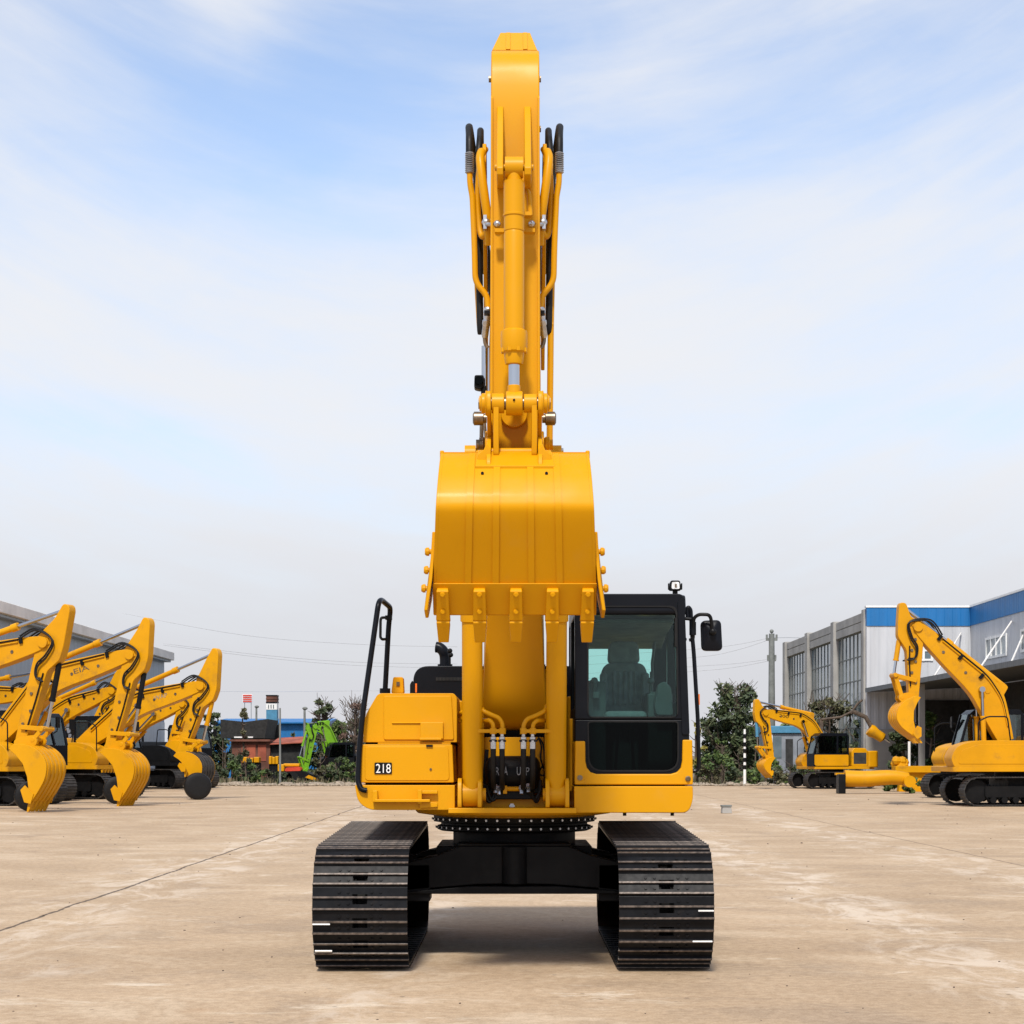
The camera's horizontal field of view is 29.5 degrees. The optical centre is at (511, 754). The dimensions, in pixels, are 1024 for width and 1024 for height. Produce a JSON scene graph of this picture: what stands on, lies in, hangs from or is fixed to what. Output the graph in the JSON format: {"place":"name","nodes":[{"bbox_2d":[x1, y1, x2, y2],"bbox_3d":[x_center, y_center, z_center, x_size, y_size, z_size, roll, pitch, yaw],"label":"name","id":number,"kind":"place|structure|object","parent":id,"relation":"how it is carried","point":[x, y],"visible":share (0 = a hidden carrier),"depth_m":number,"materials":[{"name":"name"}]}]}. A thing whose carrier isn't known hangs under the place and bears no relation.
{"place":"outdoors","nodes":[
{"label":"outdoors","id":0,"kind":"place"},
{"bbox_2d":[224,691,310,691],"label":"power wire","id":1,"kind":"object","parent":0,"point":[267,691],"visible":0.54,"depth_m":141.95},
{"bbox_2d":[123,613,455,646],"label":"power wire","id":2,"kind":"object","parent":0,"point":[284,639],"visible":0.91,"depth_m":124.64,"materials":[{"name":"metal"}]},
{"bbox_2d":[165,645,420,667],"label":"power wire","id":3,"kind":"object","parent":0,"point":[284,659],"visible":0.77,"depth_m":126.30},
{"bbox_2d":[163,643,439,663],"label":"power wire","id":4,"kind":"object","parent":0,"point":[315,659],"visible":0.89,"depth_m":124.97,"materials":[{"name":"metal"}]},
{"bbox_2d":[0,756,1023,1023],"bbox_3d":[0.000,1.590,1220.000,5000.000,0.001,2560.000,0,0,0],"label":"ground","id":5,"kind":"structure","parent":0,"point":[904,908],"depth_m":18.18,"materials":[{"name":"concrete"}]},
{"bbox_2d":[0,672,29,772],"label":"excavator","id":6,"kind":"object","parent":5,"relation":"on","point":[8,694],"visible":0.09,"depth_m":74.07,"materials":[{"name":"yellow paint"}]},
{"bbox_2d":[14,781,27,810],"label":"crawler track","id":7,"kind":"structure","parent":5,"relation":"on","point":[20,802],"depth_m":54.39,"materials":[{"name":"metal"}]},
{"bbox_2d":[0,604,75,811],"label":"excavator","id":8,"kind":"object","parent":5,"relation":"on","point":[47,649],"visible":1,"depth_m":53.37,"materials":[{"name":"yellow paint"}]},
{"bbox_2d":[3,713,76,801],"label":"excavator","id":9,"kind":"object","parent":5,"relation":"on","point":[61,742],"visible":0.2,"depth_m":66.42,"materials":[{"name":"yellow paint"}]},
{"bbox_2d":[0,617,154,805],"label":"excavator","id":10,"kind":"object","parent":5,"relation":"on","point":[132,661],"visible":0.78,"depth_m":60.02,"materials":[{"name":"yellow paint"}]},
{"bbox_2d":[52,669,120,772],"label":"excavator","id":11,"kind":"object","parent":5,"relation":"on","point":[67,706],"visible":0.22,"depth_m":80.22,"materials":[{"name":"yellow paint"}]},
{"bbox_2d":[0,600,173,768],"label":"long shed","id":12,"kind":"structure","parent":5,"relation":"on","point":[81,636],"depth_m":96.83,"materials":[{"name":"corrugated sheet metal"}]},
{"bbox_2d":[103,777,117,803],"bbox_3d":[-12.710,1.150,62.500,0.880,0.880,0.320,0,0,-18],"label":"tyre","id":13,"kind":"object","parent":5,"relation":"on","point":[110,783],"visible":0.43,"depth_m":62.29,"materials":[{"name":"rubber"}]},
{"bbox_2d":[66,648,221,798],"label":"excavator","id":14,"kind":"object","parent":5,"relation":"on","point":[85,745],"visible":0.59,"depth_m":69.10,"materials":[{"name":"yellow paint"}]},
{"bbox_2d":[95,698,201,787],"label":"excavator","id":15,"kind":"object","parent":5,"relation":"on","point":[179,711],"visible":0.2,"depth_m":85.97,"materials":[{"name":"yellow paint"}]},
{"bbox_2d":[141,725,219,788],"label":"excavator","id":16,"kind":"object","parent":5,"relation":"on","point":[166,773],"visible":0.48,"depth_m":90.70,"materials":[{"name":"black paint"}]},
{"bbox_2d":[184,772,211,799],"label":"tyre","id":17,"kind":"object","parent":5,"relation":"on","point":[197,786],"visible":1,"depth_m":68.15,"materials":[{"name":"rubber"}]},
{"bbox_2d":[203,712,229,770],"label":"evergreen tree","id":18,"kind":"object","parent":5,"relation":"on","point":[217,739],"visible":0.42,"depth_m":117.68,"materials":[{"name":"green plant"}]},
{"bbox_2d":[211,738,230,778],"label":"hedge tree","id":19,"kind":"object","parent":5,"relation":"on","point":[227,741],"visible":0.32,"depth_m":117.94,"materials":[{"name":"green plant"}]},
{"bbox_2d":[214,745,234,782],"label":"shrub","id":20,"kind":"object","parent":5,"relation":"on","point":[224,772],"visible":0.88,"depth_m":105.90,"materials":[{"name":"green plant"}]},
{"bbox_2d":[226,760,244,781],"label":"shrub","id":21,"kind":"object","parent":5,"relation":"on","point":[231,764],"visible":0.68,"depth_m":103.84,"materials":[{"name":"green plant"}]},
{"bbox_2d":[236,707,249,775],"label":"broadleaf tree","id":22,"kind":"object","parent":5,"relation":"on","point":[243,714],"visible":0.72,"depth_m":108.92,"materials":[{"name":"green plant"}]},
{"bbox_2d":[234,754,256,781],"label":"shrub","id":23,"kind":"object","parent":5,"relation":"on","point":[238,759],"visible":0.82,"depth_m":102.38,"materials":[{"name":"green plant"}]},
{"bbox_2d":[243,694,252,706],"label":"rooftop sign","id":24,"kind":"object","parent":5,"relation":"on","point":[247,698],"visible":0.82,"depth_m":140.00,"materials":[{"name":"red paint"}]},
{"bbox_2d":[220,719,278,773],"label":"net shelter","id":25,"kind":"object","parent":5,"relation":"on","point":[261,729],"visible":0.49,"depth_m":112.00,"materials":[{"name":"black fabric"}]},
{"bbox_2d":[242,757,260,776],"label":"machine box","id":26,"kind":"object","parent":5,"relation":"on","point":[256,760],"visible":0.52,"depth_m":106.10,"materials":[{"name":"yellow paint"}]},
{"bbox_2d":[246,763,266,782],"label":"shrub","id":27,"kind":"object","parent":5,"relation":"on","point":[252,766],"visible":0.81,"depth_m":102.79,"materials":[{"name":"green plant"}]},
{"bbox_2d":[229,736,306,780],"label":"truck","id":28,"kind":"object","parent":5,"relation":"on","point":[264,749],"visible":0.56,"depth_m":109.00,"materials":[{"name":"metal"}]},
{"bbox_2d":[242,745,255,757],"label":"door","id":29,"kind":"structure","parent":28,"relation":"in","point":[251,748],"depth_m":108.98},
{"bbox_2d":[258,745,265,760],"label":"door","id":30,"kind":"structure","parent":28,"relation":"in","point":[261,748],"depth_m":108.98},
{"bbox_2d":[263,767,274,781],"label":"shrub","id":31,"kind":"object","parent":5,"relation":"on","point":[268,773],"visible":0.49,"depth_m":105.10,"materials":[{"name":"green plant"}]},
{"bbox_2d":[266,695,278,724],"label":"sign tower","id":32,"kind":"structure","parent":5,"relation":"on","point":[272,707],"depth_m":123.98,"materials":[{"name":"blue paint"}]},
{"bbox_2d":[269,756,278,779],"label":"machine box","id":33,"kind":"object","parent":5,"relation":"on","point":[273,763],"visible":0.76,"depth_m":106.10,"materials":[{"name":"yellow paint"}]},
{"bbox_2d":[216,719,336,777],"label":"blue shed","id":34,"kind":"structure","parent":5,"relation":"on","point":[288,726],"depth_m":132.00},
{"bbox_2d":[279,708,280,782],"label":"thin pole","id":35,"kind":"object","parent":5,"relation":"on","point":[279,745],"visible":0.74,"depth_m":99.96,"materials":[{"name":"metal"}]},
{"bbox_2d":[275,771,287,781],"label":"shrub","id":36,"kind":"object","parent":5,"relation":"on","point":[283,776],"visible":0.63,"depth_m":101.91,"materials":[{"name":"green plant"}]},
{"bbox_2d":[273,763,324,782],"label":"machine trailer","id":37,"kind":"object","parent":5,"relation":"on","point":[295,771],"visible":0.7,"depth_m":104.00,"materials":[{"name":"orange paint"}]},
{"bbox_2d":[302,707,307,761],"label":"street lamp","id":38,"kind":"object","parent":5,"relation":"on","point":[304,718],"visible":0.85,"depth_m":107.96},
{"bbox_2d":[306,738,317,771],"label":"hedge tree","id":39,"kind":"object","parent":5,"relation":"on","point":[312,762],"visible":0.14,"depth_m":117.80,"materials":[{"name":"green plant"}]},
{"bbox_2d":[312,752,329,781],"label":"shrub","id":40,"kind":"object","parent":5,"relation":"on","point":[319,770],"visible":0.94,"depth_m":103.44,"materials":[{"name":"green plant"}]},
{"bbox_2d":[312,738,330,773],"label":"hedge tree","id":41,"kind":"object","parent":5,"relation":"on","point":[318,752],"visible":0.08,"depth_m":117.60,"materials":[{"name":"green plant"}]},
{"bbox_2d":[310,695,337,770],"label":"conifer tree","id":42,"kind":"object","parent":5,"relation":"on","point":[322,712],"visible":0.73,"depth_m":111.88,"materials":[{"name":"green plant"}]},
{"bbox_2d":[297,720,355,781],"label":"excavator","id":43,"kind":"object","parent":5,"relation":"on","point":[334,749],"visible":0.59,"depth_m":105.79,"materials":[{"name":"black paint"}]},
{"bbox_2d":[321,761,338,782],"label":"shrub","id":44,"kind":"object","parent":5,"relation":"on","point":[329,775],"visible":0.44,"depth_m":103.78,"materials":[{"name":"green plant"}]},
{"bbox_2d":[326,756,345,781],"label":"shrub","id":45,"kind":"object","parent":5,"relation":"on","point":[337,774],"visible":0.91,"depth_m":102.39,"materials":[{"name":"green plant"}]},
{"bbox_2d":[331,720,350,741],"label":"broadleaf tree","id":46,"kind":"object","parent":5,"relation":"on","point":[336,730],"visible":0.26,"depth_m":111.69,"materials":[{"name":"green plant"}]},
{"bbox_2d":[339,756,355,782],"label":"shrub","id":47,"kind":"object","parent":5,"relation":"on","point":[347,765],"visible":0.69,"depth_m":102.91,"materials":[{"name":"green plant"}]},
{"bbox_2d":[337,718,364,749],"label":"evergreen tree","id":48,"kind":"object","parent":5,"relation":"on","point":[347,738],"visible":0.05,"depth_m":115.51,"materials":[{"name":"green plant"}]},
{"bbox_2d":[338,695,367,770],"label":"bare tree","id":49,"kind":"object","parent":5,"relation":"on","point":[355,707],"visible":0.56,"depth_m":109.85,"materials":[{"name":"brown plant"}]},
{"bbox_2d":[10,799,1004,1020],"bbox_3d":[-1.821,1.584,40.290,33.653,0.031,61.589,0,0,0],"label":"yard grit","id":50,"kind":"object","parent":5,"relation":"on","point":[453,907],"visible":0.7,"depth_m":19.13,"materials":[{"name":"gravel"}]},
{"bbox_2d":[217,781,802,785],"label":"rubble strip","id":51,"kind":"object","parent":5,"relation":"on","point":[337,783],"visible":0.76,"depth_m":98.18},
{"bbox_2d":[312,32,721,968],"bbox_3d":[0.080,-1.684,15.549,3.045,6.556,6.402,0,0,0],"label":"excavator","id":52,"kind":"object","parent":5,"relation":"on","point":[508,756],"visible":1,"depth_m":14.47,"materials":[{"name":"metal"}]},
{"bbox_2d":[219,776,943,784],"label":"verge grass","id":53,"kind":"structure","parent":5,"relation":"on","point":[222,780],"depth_m":101.19,"materials":[{"name":"plant"}]},
{"bbox_2d":[689,722,706,781],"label":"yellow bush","id":54,"kind":"object","parent":5,"relation":"on","point":[703,748],"visible":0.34,"depth_m":104.90,"materials":[{"name":"green plant"}]},
{"bbox_2d":[694,753,714,780],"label":"shrub","id":55,"kind":"object","parent":5,"relation":"on","point":[705,759],"visible":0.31,"depth_m":103.91,"materials":[{"name":"green plant"}]},
{"bbox_2d":[697,765,721,782],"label":"shrub","id":56,"kind":"object","parent":5,"relation":"on","point":[711,775],"visible":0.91,"depth_m":101.14,"materials":[{"name":"green plant"}]},
{"bbox_2d":[693,716,728,777],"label":"evergreen tree","id":57,"kind":"object","parent":5,"relation":"on","point":[710,749],"visible":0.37,"depth_m":113.34,"materials":[{"name":"green plant"}]},
{"bbox_2d":[705,753,734,783],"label":"shrub","id":58,"kind":"object","parent":5,"relation":"on","point":[719,759],"visible":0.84,"depth_m":100.81,"materials":[{"name":"green plant"}]},
{"bbox_2d":[713,738,729,781],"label":"shrub","id":59,"kind":"object","parent":5,"relation":"on","point":[717,741],"visible":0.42,"depth_m":102.97,"materials":[{"name":"green plant"}]},
{"bbox_2d":[720,805,731,812],"bbox_3d":[5.793,1.478,52.558,0.272,0.225,0.260,0,0,-5],"label":"concrete block","id":60,"kind":"object","parent":5,"relation":"on","point":[726,809],"depth_m":52.45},
{"bbox_2d":[700,678,758,778],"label":"evergreen tree","id":61,"kind":"object","parent":5,"relation":"on","point":[736,705],"visible":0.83,"depth_m":111.39,"materials":[{"name":"green plant"}]},
{"bbox_2d":[725,766,742,782],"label":"shrub","id":62,"kind":"object","parent":5,"relation":"on","point":[731,773],"visible":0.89,"depth_m":99.79,"materials":[{"name":"green plant"}]},
{"bbox_2d":[729,745,742,781],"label":"shrub","id":63,"kind":"object","parent":5,"relation":"on","point":[740,752],"visible":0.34,"depth_m":104.89,"materials":[{"name":"green plant"}]},
{"bbox_2d":[743,729,745,784],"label":"marker post","id":64,"kind":"object","parent":5,"relation":"on","point":[744,760],"visible":0.94,"depth_m":97.94,"materials":[{"name":"metal"}]},
{"bbox_2d":[736,768,757,783],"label":"shrub","id":65,"kind":"object","parent":5,"relation":"on","point":[750,773],"visible":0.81,"depth_m":98.67,"materials":[{"name":"green plant"}]},
{"bbox_2d":[748,711,758,767],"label":"evergreen tree","id":66,"kind":"object","parent":5,"relation":"on","point":[757,757],"visible":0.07,"depth_m":114.70,"materials":[{"name":"green plant"}]},
{"bbox_2d":[749,744,764,776],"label":"shrub","id":67,"kind":"object","parent":5,"relation":"on","point":[754,749],"visible":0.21,"depth_m":103.94,"materials":[{"name":"green plant"}]},
{"bbox_2d":[753,749,780,782],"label":"shrub","id":68,"kind":"object","parent":5,"relation":"on","point":[758,774],"visible":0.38,"depth_m":101.25,"materials":[{"name":"green plant"}]},
{"bbox_2d":[766,629,777,725],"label":"utility pole","id":69,"kind":"object","parent":5,"relation":"on","point":[771,656],"visible":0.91,"depth_m":111.85,"materials":[{"name":"concrete"}]},
{"bbox_2d":[589,641,764,664],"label":"power wire","id":70,"kind":"object","parent":69,"relation":"attached to","point":[702,656],"visible":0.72,"depth_m":112.67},
{"bbox_2d":[589,659,766,673],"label":"power wire","id":71,"kind":"object","parent":69,"relation":"attached to","point":[708,665],"visible":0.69,"depth_m":112.70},
{"bbox_2d":[597,639,762,655],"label":"power wire","id":72,"kind":"object","parent":69,"relation":"attached to","point":[700,648],"visible":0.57,"depth_m":112.67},
{"bbox_2d":[597,661,766,677],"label":"power wire","id":73,"kind":"object","parent":69,"relation":"attached to","point":[714,669],"visible":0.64,"depth_m":112.74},
{"bbox_2d":[765,767,789,784],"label":"shrub","id":74,"kind":"object","parent":5,"relation":"on","point":[778,774],"visible":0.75,"depth_m":98.82,"materials":[{"name":"green plant"}]},
{"bbox_2d":[769,764,790,782],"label":"shrub","id":75,"kind":"object","parent":5,"relation":"on","point":[777,766],"visible":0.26,"depth_m":100.31,"materials":[{"name":"green plant"}]},
{"bbox_2d":[758,726,803,782],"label":"site cabin","id":76,"kind":"object","parent":5,"relation":"on","point":[785,739],"visible":0.37,"depth_m":104.00,"materials":[{"name":"white metal"}]},
{"bbox_2d":[773,737,781,757],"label":"window","id":77,"kind":"structure","parent":76,"relation":"in","point":[777,741],"depth_m":103.96,"materials":[{"name":"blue glass"}]},
{"bbox_2d":[786,739,792,767],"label":"door","id":78,"kind":"structure","parent":76,"relation":"in","point":[789,742],"depth_m":103.96,"materials":[{"name":"metal"}]},
{"bbox_2d":[783,760,802,780],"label":"shrub","id":79,"kind":"object","parent":5,"relation":"on","point":[793,769],"visible":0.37,"depth_m":101.00,"materials":[{"name":"green plant"}]},
{"bbox_2d":[795,766,812,776],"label":"shrub","id":80,"kind":"object","parent":5,"relation":"on","point":[802,772],"visible":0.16,"depth_m":99.58,"materials":[{"name":"green plant"}]},
{"bbox_2d":[753,699,877,788],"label":"excavator","id":81,"kind":"object","parent":5,"relation":"on","point":[829,755],"visible":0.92,"depth_m":89.88,"materials":[{"name":"yellow paint"}]},
{"bbox_2d":[803,688,852,750],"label":"broadleaf tree","id":82,"kind":"object","parent":5,"relation":"on","point":[836,708],"visible":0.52,"depth_m":105.98,"materials":[{"name":"green plant"}]},
{"bbox_2d":[844,741,860,770],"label":"shrub","id":83,"kind":"object","parent":5,"relation":"on","point":[856,744],"visible":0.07,"depth_m":100.46,"materials":[{"name":"green plant"}]},
{"bbox_2d":[847,719,858,769],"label":"evergreen tree","id":84,"kind":"object","parent":5,"relation":"on","point":[856,723],"visible":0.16,"depth_m":103.73,"materials":[{"name":"green plant"}]},
{"bbox_2d":[819,699,890,770],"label":"breaker arm","id":85,"kind":"object","parent":5,"relation":"on","point":[875,732],"visible":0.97,"depth_m":95.91},
{"bbox_2d":[835,770,915,793],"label":"excavator boom","id":86,"kind":"object","parent":5,"relation":"on","point":[849,778],"visible":1,"depth_m":78.72,"materials":[{"name":"yellow paint"}]},
{"bbox_2d":[882,785,896,790],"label":"shrub","id":87,"kind":"object","parent":5,"relation":"on","point":[889,787],"visible":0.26,"depth_m":83.63,"materials":[{"name":"green plant"}]},
{"bbox_2d":[886,722,917,768],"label":"broadleaf tree","id":88,"kind":"object","parent":5,"relation":"on","point":[898,748],"visible":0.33,"depth_m":91.58,"materials":[{"name":"green plant"}]},
{"bbox_2d":[783,588,1023,778],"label":"works hall","id":89,"kind":"structure","parent":5,"relation":"on","point":[853,656],"depth_m":100.00,"materials":[{"name":"painted metal cladding"},{"name":"concrete"},{"name":"glass"}]},
{"bbox_2d":[789,652,804,725],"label":"window","id":90,"kind":"structure","parent":89,"relation":"in","point":[796,662],"depth_m":125.74,"materials":[{"name":"grey glass"}]},
{"bbox_2d":[812,643,829,770],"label":"window","id":91,"kind":"structure","parent":89,"relation":"in","point":[821,654],"depth_m":115.95,"materials":[{"name":"grey glass"}]},
{"bbox_2d":[838,632,860,770],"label":"window","id":92,"kind":"structure","parent":89,"relation":"in","point":[849,647],"depth_m":106.04,"materials":[{"name":"grey glass"}]},
{"bbox_2d":[922,647,932,660],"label":"window","id":93,"kind":"structure","parent":89,"relation":"in","point":[926,656],"depth_m":99.93,"materials":[{"name":"white glass"}]},
{"bbox_2d":[916,700,968,778],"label":"bay door","id":94,"kind":"structure","parent":89,"relation":"in","point":[946,709],"depth_m":99.88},
{"bbox_2d":[985,633,1006,658],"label":"window","id":95,"kind":"structure","parent":89,"relation":"in","point":[1000,650],"depth_m":94.56,"materials":[{"name":"white glass"}]},
{"bbox_2d":[969,681,1023,713],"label":"bay door","id":96,"kind":"structure","parent":89,"relation":"in","point":[1014,694],"depth_m":90.81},
{"bbox_2d":[1020,629,1023,652],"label":"window","id":97,"kind":"structure","parent":89,"relation":"in","point":[1021,630],"depth_m":89.77,"materials":[{"name":"white glass"}]},
{"bbox_2d":[908,741,910,765],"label":"support post","id":98,"kind":"object","parent":5,"relation":"on","point":[909,752],"visible":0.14,"depth_m":84.96,"materials":[{"name":"metal"}]},
{"bbox_2d":[902,776,920,792],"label":"shrub","id":99,"kind":"object","parent":5,"relation":"on","point":[909,789],"visible":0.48,"depth_m":79.90,"materials":[{"name":"green plant"}]},
{"bbox_2d":[925,708,943,776],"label":"broadleaf tree","id":100,"kind":"object","parent":5,"relation":"on","point":[930,717],"visible":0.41,"depth_m":89.73,"materials":[{"name":"green plant"}]},
{"bbox_2d":[888,603,1023,806],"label":"excavator","id":101,"kind":"object","parent":5,"relation":"on","point":[988,734],"visible":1,"depth_m":60.31,"materials":[{"name":"yellow paint"}]},
{"bbox_2d":[920,723,993,797],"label":"excavator","id":102,"kind":"object","parent":5,"relation":"on","point":[930,783],"visible":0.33,"depth_m":71.44,"materials":[{"name":"yellow paint"}]},
{"bbox_2d":[967,773,1020,800],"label":"excavator","id":103,"kind":"object","parent":5,"relation":"on","point":[984,780],"visible":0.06,"depth_m":69.01,"materials":[{"name":"yellow paint"}]},
{"bbox_2d":[0,0,1023,755],"label":"sky","id":104,"kind":"structure","parent":0,"point":[240,343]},
{"bbox_2d":[891,766,940,791],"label":"dozer blade","id":105,"kind":"object","parent":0,"point":[919,772],"visible":0.48,"depth_m":82.71,"materials":[{"name":"yellow paint"}]},
{"bbox_2d":[890,756,908,766],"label":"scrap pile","id":106,"kind":"object","parent":105,"relation":"on","point":[899,761],"visible":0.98,"depth_m":83.02,"materials":[{"name":"yellow paint"}]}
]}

